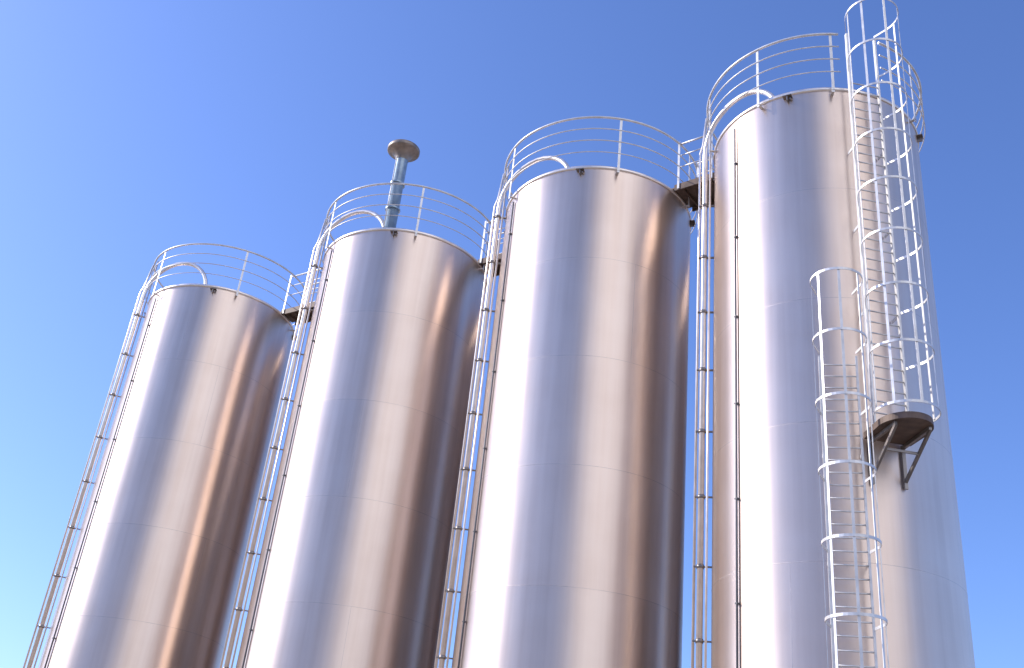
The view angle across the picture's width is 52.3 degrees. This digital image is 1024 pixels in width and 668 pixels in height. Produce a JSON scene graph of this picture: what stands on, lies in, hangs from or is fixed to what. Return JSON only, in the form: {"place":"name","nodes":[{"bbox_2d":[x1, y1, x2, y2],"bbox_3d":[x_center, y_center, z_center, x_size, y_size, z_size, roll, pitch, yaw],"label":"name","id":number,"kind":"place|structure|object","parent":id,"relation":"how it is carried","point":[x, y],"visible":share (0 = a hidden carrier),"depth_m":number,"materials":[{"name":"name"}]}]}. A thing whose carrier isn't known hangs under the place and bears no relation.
{"place":"outdoors","nodes":[
{"label":"outdoors","id":0,"kind":"place"},
{"bbox_2d":[0,0,1023,667],"label":"sky","id":1,"kind":"structure","parent":0,"point":[132,131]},
{"label":"ground","id":2,"kind":"structure","parent":0,"visible":0},
{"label":"concrete pad","id":3,"kind":"object","parent":2,"relation":"on","visible":0},
{"bbox_2d":[23,243,306,667],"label":"steel silo","id":4,"kind":"object","parent":3,"relation":"on","point":[152,578],"visible":0.92,"depth_m":23.38,"materials":[{"name":"silver metal"}]},
{"bbox_2d":[220,182,497,667],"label":"steel silo","id":5,"kind":"object","parent":3,"relation":"on","point":[352,565],"visible":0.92,"depth_m":20.25,"materials":[{"name":"silver metal"}]},
{"bbox_2d":[281,269,321,324],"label":"walkway bridge","id":6,"kind":"structure","parent":5,"relation":"on","point":[291,314],"depth_m":26.32,"materials":[{"name":"metal"}]},
{"bbox_2d":[381,139,419,227],"bbox_3d":[-2.623,-3.221,23.613,0.750,2.660,0.750,6,-28,0],"label":"roof vent stack","id":7,"kind":"object","parent":5,"relation":"on","point":[402,152],"visible":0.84,"depth_m":23.77,"materials":[{"name":"silver metal"}]},
{"bbox_2d":[434,116,697,667],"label":"steel silo","id":8,"kind":"object","parent":3,"relation":"on","point":[574,555],"visible":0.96,"depth_m":17.63,"materials":[{"name":"silver metal"}]},
{"bbox_2d":[478,219,504,276],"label":"walkway bridge","id":9,"kind":"structure","parent":8,"relation":"on","point":[482,261],"depth_m":23.35,"materials":[{"name":"metal"}]},
{"bbox_2d":[691,33,974,667],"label":"steel silo","id":10,"kind":"object","parent":3,"relation":"on","point":[785,215],"visible":0.89,"depth_m":15.20,"materials":[{"name":"silver metal"}]},
{"bbox_2d":[671,134,714,211],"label":"walkway bridge","id":11,"kind":"structure","parent":10,"relation":"on","point":[685,190],"depth_m":20.26,"materials":[{"name":"metal"}]},
{"bbox_2d":[810,267,888,667],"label":"caged ladder","id":12,"kind":"object","parent":10,"relation":"attached to","point":[833,615],"visible":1,"depth_m":13.45,"materials":[{"name":"white metal"}]},
{"bbox_2d":[844,0,940,424],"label":"caged ladder","id":13,"kind":"object","parent":10,"relation":"attached to","point":[867,291],"visible":0.98,"depth_m":15.40,"materials":[{"name":"white metal"}]},
{"bbox_2d":[863,411,933,489],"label":"ladder platform","id":14,"kind":"structure","parent":10,"relation":"attached to","point":[905,429],"depth_m":13.86,"materials":[{"name":"metal"}]}
]}

